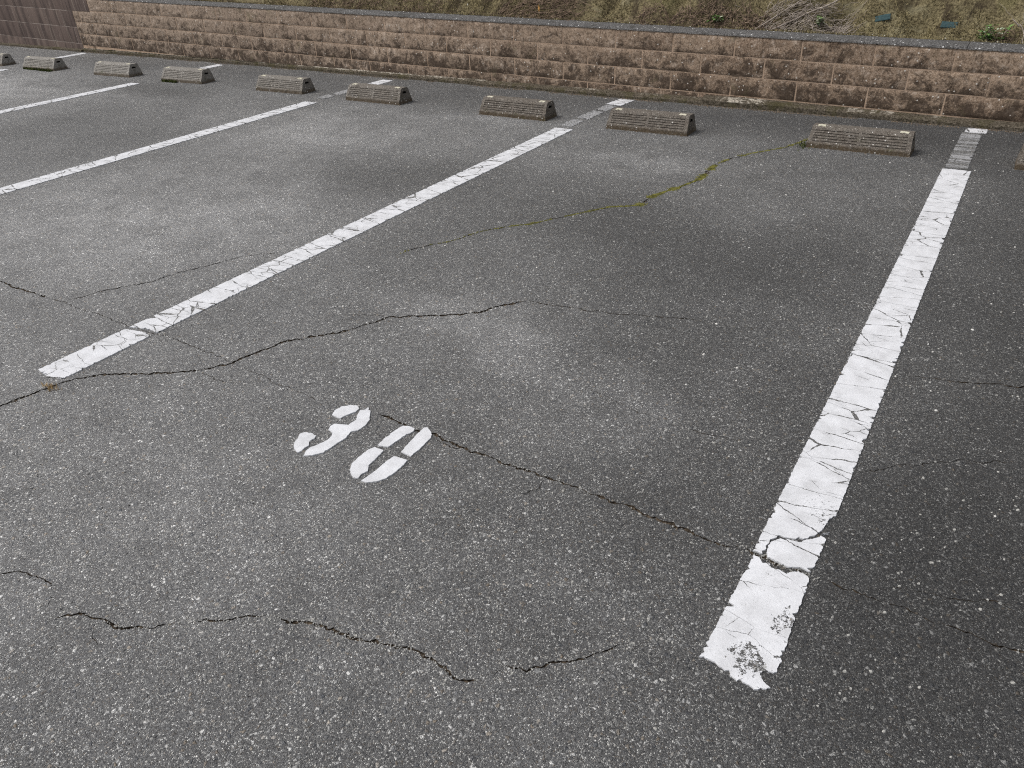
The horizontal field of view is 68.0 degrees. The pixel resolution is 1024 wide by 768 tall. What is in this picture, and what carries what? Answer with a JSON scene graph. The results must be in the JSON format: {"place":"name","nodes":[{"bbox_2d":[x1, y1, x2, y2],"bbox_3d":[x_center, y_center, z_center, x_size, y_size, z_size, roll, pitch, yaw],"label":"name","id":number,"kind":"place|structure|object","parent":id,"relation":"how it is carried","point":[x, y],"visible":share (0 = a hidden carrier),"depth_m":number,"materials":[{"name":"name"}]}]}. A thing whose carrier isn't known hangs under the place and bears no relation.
{"place":"outdoors","nodes":[
{"label":"outdoors","id":0,"kind":"place"},
{"bbox_2d":[41,381,61,390],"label":"dry grass","id":1,"kind":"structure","parent":0,"point":[50,386],"depth_m":2.65,"materials":[{"name":"plant"}]},
{"bbox_2d":[0,45,1023,767],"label":"ground","id":2,"kind":"structure","parent":0,"point":[780,205],"depth_m":2.30,"materials":[{"name":"grey asphalt"}]},
{"bbox_2d":[0,53,15,65],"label":"wheel stop","id":3,"kind":"object","parent":2,"relation":"on","point":[6,59],"visible":1,"depth_m":9.23,"materials":[{"name":"concrete"}]},
{"bbox_2d":[0,0,88,51],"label":"plain block wall","id":4,"kind":"structure","parent":2,"relation":"on","point":[46,24],"depth_m":10.24,"materials":[{"name":"concrete"}]},
{"bbox_2d":[23,56,67,70],"bbox_3d":[-5.461,-3.744,8.858,0.601,0.125,0.175,15,36,26],"label":"wheel stop","id":5,"kind":"object","parent":2,"relation":"on","point":[51,63],"visible":0.99,"depth_m":8.78,"materials":[{"name":"concrete"}]},
{"bbox_2d":[0,83,138,113],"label":"parking line","id":6,"kind":"object","parent":2,"relation":"on","point":[63,98],"visible":1,"depth_m":7.24,"materials":[{"name":"paint"}]},
{"bbox_2d":[54,53,86,57],"bbox_3d":[-5.724,-4.133,9.617,0.144,0.005,0.690,17,37,28],"label":"worn line end","id":7,"kind":"object","parent":2,"relation":"on","point":[70,55],"visible":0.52,"depth_m":9.71,"materials":[{"name":"paint"}]},
{"bbox_2d":[94,61,142,77],"bbox_3d":[-4.302,-3.432,8.264,0.602,0.125,0.174,15,36,26],"label":"wheel stop","id":8,"kind":"object","parent":2,"relation":"on","point":[117,69],"visible":1,"depth_m":8.19,"materials":[{"name":"concrete"}]},
{"bbox_2d":[0,101,316,194],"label":"parking line","id":9,"kind":"object","parent":2,"relation":"on","point":[63,173],"visible":1,"depth_m":5.42,"materials":[{"name":"paint"}]},
{"bbox_2d":[161,66,214,83],"bbox_3d":[-3.315,-3.155,7.741,0.601,0.125,0.175,15,36,26],"label":"wheel stop","id":10,"kind":"object","parent":2,"relation":"on","point":[191,75],"visible":1,"depth_m":7.67,"materials":[{"name":"concrete"}]},
{"bbox_2d":[201,64,221,68],"bbox_3d":[-3.447,-3.476,8.382,0.145,0.005,0.558,18,38,30],"label":"worn line end","id":11,"kind":"object","parent":2,"relation":"on","point":[211,66],"visible":0.38,"depth_m":8.48,"materials":[{"name":"paint"}]},
{"bbox_2d":[256,74,314,93],"bbox_3d":[-2.123,-2.800,7.077,0.600,0.125,0.176,16,37,27],"label":"wheel stop","id":12,"kind":"object","parent":2,"relation":"on","point":[286,84],"visible":1,"depth_m":7.01,"materials":[{"name":"concrete"}]},
{"bbox_2d":[38,128,572,378],"bbox_3d":[-0.647,-0.925,4.075,0.150,0.006,3.843,17,37,28],"label":"parking line","id":13,"kind":"object","parent":2,"relation":"on","point":[86,357],"visible":1,"depth_m":3.44,"materials":[{"name":"paint"}]},
{"bbox_2d":[318,89,347,98],"bbox_3d":[-1.507,-2.678,6.948,0.118,0.005,0.654,18,38,30],"label":"worn line end","id":14,"kind":"object","parent":2,"relation":"on","point":[336,93],"visible":0.48,"depth_m":6.82,"materials":[{"name":"paint"}]},
{"bbox_2d":[294,405,431,482],"bbox_3d":[-0.456,0.172,2.308,0.383,0.006,0.300,17,37,28],"label":"bay number","id":15,"kind":"object","parent":2,"relation":"on","point":[387,468],"visible":1,"depth_m":2.29,"materials":[{"name":"paint"}]},
{"bbox_2d":[346,83,411,104],"bbox_3d":[-1.151,-2.495,6.511,0.600,0.125,0.175,16,37,28],"label":"wheel stop","id":16,"kind":"object","parent":2,"relation":"on","point":[383,94],"visible":1,"depth_m":6.44,"materials":[{"name":"concrete"}]},
{"bbox_2d":[368,80,391,84],"bbox_3d":[-1.255,-2.880,7.250,0.147,0.005,0.213,21,39,33],"label":"worn line end","id":17,"kind":"object","parent":2,"relation":"on","point":[379,82],"visible":0.91,"depth_m":7.24,"materials":[{"name":"paint"}]},
{"bbox_2d":[2,162,827,688],"bbox_3d":[0.419,-0.182,2.803,3.956,0.002,2.299,-25,38,-31],"label":"crumbled grit","id":18,"kind":"object","parent":2,"relation":"on","point":[394,638],"visible":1,"depth_m":1.73,"materials":[{"name":"grey gravel"}]},
{"bbox_2d":[22,67,810,150],"bbox_3d":[-1.947,-2.607,6.844,9.001,0.030,0.225,16,37,28],"label":"foot moss","id":19,"kind":"object","parent":2,"relation":"on","point":[162,80],"visible":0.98,"depth_m":7.79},
{"bbox_2d":[400,226,510,253],"bbox_3d":[-0.269,-0.711,3.700,0.608,0.007,0.040,-19,35,-24],"label":"crack moss","id":20,"kind":"object","parent":2,"relation":"on","point":[459,238],"visible":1,"depth_m":3.71,"materials":[{"name":"green plant"}]},
{"bbox_2d":[0,165,1023,767],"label":"pale grit","id":21,"kind":"object","parent":2,"relation":"on","point":[462,493],"visible":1,"depth_m":2.01,"materials":[{"name":"grey gravel"}]},
{"bbox_2d":[1,176,1023,767],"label":"dark grit","id":22,"kind":"object","parent":2,"relation":"on","point":[403,496],"visible":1,"depth_m":2.08,"materials":[{"name":"black gravel"}]},
{"bbox_2d":[479,95,556,120],"bbox_3d":[0.040,-2.124,5.821,0.601,0.125,0.175,17,37,29],"label":"wheel stop","id":23,"kind":"object","parent":2,"relation":"on","point":[520,108],"visible":1,"depth_m":5.76,"materials":[{"name":"concrete"}]},
{"bbox_2d":[26,80,1015,516],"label":"white specks","id":24,"kind":"object","parent":2,"relation":"on","point":[572,216],"visible":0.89,"depth_m":4.04,"materials":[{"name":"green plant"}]},
{"bbox_2d":[72,0,1023,131],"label":"block wall","id":25,"kind":"structure","parent":2,"relation":"on","point":[972,84],"depth_m":6.22,"materials":[{"name":"concrete"}]},
{"bbox_2d":[188,0,1022,47],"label":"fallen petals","id":26,"kind":"object","parent":25,"relation":"on","point":[689,26],"visible":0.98,"depth_m":5.89,"materials":[{"name":"white plant"}]},
{"bbox_2d":[87,52,1021,132],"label":"soil and litter","id":27,"kind":"structure","parent":2,"relation":"on","point":[958,127],"depth_m":6.08,"materials":[{"name":"brown soil"}]},
{"bbox_2d":[511,204,639,226],"bbox_3d":[0.329,-0.876,3.915,0.717,0.007,0.067,-13,33,-16],"label":"crack moss","id":28,"kind":"object","parent":2,"relation":"on","point":[530,223],"visible":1,"depth_m":3.93,"materials":[{"name":"green plant"}]},
{"bbox_2d":[560,105,616,126],"bbox_3d":[0.587,-2.031,5.745,0.118,0.005,0.733,18,38,30],"label":"worn line end","id":29,"kind":"object","parent":2,"relation":"on","point":[587,116],"visible":1,"depth_m":5.73,"materials":[{"name":"paint"}]},
{"bbox_2d":[607,99,633,105],"bbox_3d":[0.868,-2.254,6.078,0.141,0.005,0.215,21,39,33],"label":"worn line end","id":30,"kind":"object","parent":2,"relation":"on","point":[619,102],"visible":1,"depth_m":6.07,"materials":[{"name":"paint"}]},
{"bbox_2d":[606,107,695,135],"bbox_3d":[0.964,-1.834,5.281,0.601,0.125,0.175,16,37,27],"label":"wheel stop","id":31,"kind":"object","parent":2,"relation":"on","point":[656,121],"visible":1,"depth_m":5.22,"materials":[{"name":"concrete"}]},
{"bbox_2d":[634,164,716,206],"bbox_3d":[0.949,-1.117,4.249,0.113,0.007,0.881,24,41,36],"label":"crack moss","id":32,"kind":"object","parent":2,"relation":"on","point":[702,176],"visible":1,"depth_m":4.21,"materials":[{"name":"green plant"}]},
{"bbox_2d":[718,138,807,163],"bbox_3d":[1.587,-1.461,4.748,0.836,0.007,0.073,-20,36,-25],"label":"crack moss","id":33,"kind":"object","parent":2,"relation":"on","point":[763,151],"visible":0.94,"depth_m":4.74,"materials":[{"name":"green plant"}]},
{"bbox_2d":[699,168,970,689],"bbox_3d":[1.470,-0.298,2.902,0.151,0.006,3.848,17,37,28],"label":"parking line","id":34,"kind":"object","parent":2,"relation":"on","point":[747,642],"visible":1,"depth_m":2.08,"materials":[{"name":"paint"}]},
{"bbox_2d":[806,123,915,156],"bbox_3d":[2.145,-1.511,4.670,0.601,0.125,0.175,16,37,28],"label":"wheel stop","id":35,"kind":"object","parent":2,"relation":"on","point":[892,142],"visible":1,"depth_m":4.62,"materials":[{"name":"concrete"}]},
{"bbox_2d":[945,132,981,169],"bbox_3d":[2.728,-1.411,4.580,0.119,0.005,0.863,17,37,28],"label":"worn line end","id":36,"kind":"object","parent":2,"relation":"on","point":[963,152],"visible":1,"depth_m":4.55,"materials":[{"name":"paint"}]},
{"bbox_2d":[964,128,987,133],"bbox_3d":[3.006,-1.638,4.920,0.128,0.005,0.126,17,37,28],"label":"worn line end","id":37,"kind":"object","parent":2,"relation":"on","point":[974,130],"visible":1,"depth_m":4.91,"materials":[{"name":"paint"}]},
{"bbox_2d":[1014,144,1023,169],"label":"wheel stop","id":38,"kind":"object","parent":2,"relation":"on","point":[1019,163],"visible":1,"depth_m":4.21,"materials":[{"name":"concrete"}]},
{"bbox_2d":[101,75,1015,169],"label":"soil and litter","id":39,"kind":"structure","parent":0,"point":[612,129],"depth_m":5.31,"materials":[{"name":"brown soil"}]},
{"bbox_2d":[192,0,1023,43],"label":"hillside","id":40,"kind":"structure","parent":0,"point":[913,6],"depth_m":5.52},
{"bbox_2d":[304,0,452,13],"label":"leaf litter","id":41,"kind":"object","parent":40,"relation":"on","point":[389,8],"visible":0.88,"depth_m":7.41,"materials":[{"name":"brown plant"}]},
{"bbox_2d":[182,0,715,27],"bbox_3d":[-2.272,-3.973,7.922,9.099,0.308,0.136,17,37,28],"label":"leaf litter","id":42,"kind":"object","parent":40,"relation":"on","point":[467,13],"visible":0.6,"depth_m":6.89,"materials":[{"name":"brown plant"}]},
{"bbox_2d":[498,0,598,20],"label":"leaf litter","id":43,"kind":"object","parent":40,"relation":"on","point":[538,2],"visible":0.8,"depth_m":6.54,"materials":[{"name":"brown plant"}]},
{"bbox_2d":[191,0,1023,44],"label":"moss cover","id":44,"kind":"object","parent":40,"relation":"on","point":[822,32],"visible":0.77,"depth_m":5.62,"materials":[{"name":"green plant"}]},
{"bbox_2d":[875,13,890,21],"bbox_3d":[2.602,-2.572,5.333,0.100,0.044,0.008,5,-9,35],"label":"marker plate","id":45,"kind":"object","parent":44,"relation":"on","point":[884,17],"visible":1,"depth_m":5.33,"materials":[{"name":"teal metal"}]},
{"bbox_2d":[940,21,957,27],"bbox_3d":[2.964,-2.435,5.150,0.100,0.044,0.008,18,-2,27],"label":"marker plate","id":46,"kind":"object","parent":44,"relation":"on","point":[945,24],"visible":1,"depth_m":5.15,"materials":[{"name":"teal metal"}]},
{"bbox_2d":[979,25,1023,42],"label":"leaf litter","id":47,"kind":"object","parent":44,"relation":"on","point":[1010,38],"visible":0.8,"depth_m":4.96,"materials":[{"name":"plant"}]},
{"bbox_2d":[629,0,786,30],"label":"leaf litter","id":48,"kind":"object","parent":40,"relation":"on","point":[724,12],"visible":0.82,"depth_m":5.86,"materials":[{"name":"brown plant"}]},
{"bbox_2d":[707,14,724,22],"bbox_3d":[1.559,-2.795,5.824,0.144,0.064,0.121,17,37,28],"label":"plant","id":49,"kind":"object","parent":40,"relation":"on","point":[715,16],"visible":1,"depth_m":5.82,"materials":[{"name":"green plant"}]},
{"bbox_2d":[756,0,801,28],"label":"bare branch","id":50,"kind":"object","parent":40,"relation":"on","point":[778,14],"visible":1,"depth_m":5.63,"materials":[{"name":"wood"}]},
{"bbox_2d":[770,0,838,29],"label":"bare branch","id":51,"kind":"object","parent":40,"relation":"on","point":[803,14],"visible":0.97,"depth_m":5.55,"materials":[{"name":"brown wood"}]},
{"bbox_2d":[758,0,867,33],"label":"dry twigs","id":52,"kind":"object","parent":40,"relation":"on","point":[830,28],"visible":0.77,"depth_m":5.53,"materials":[{"name":"brown plant"}]},
{"bbox_2d":[815,15,824,25],"bbox_3d":[2.225,-2.628,5.487,0.093,0.081,0.134,37,49,46],"label":"plant","id":53,"kind":"object","parent":40,"relation":"on","point":[819,21],"visible":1,"depth_m":5.49,"materials":[{"name":"green plant"}]},
{"bbox_2d":[977,24,1014,41],"bbox_3d":[3.145,-2.282,4.957,0.213,0.117,0.151,17,37,28],"label":"plant","id":54,"kind":"object","parent":40,"relation":"on","point":[986,36],"visible":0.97,"depth_m":4.96,"materials":[{"name":"green plant"}]},
{"bbox_2d":[999,3,1023,41],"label":"bare branch","id":55,"kind":"object","parent":40,"relation":"on","point":[1018,24],"visible":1,"depth_m":4.91,"materials":[{"name":"wood"}]}
]}

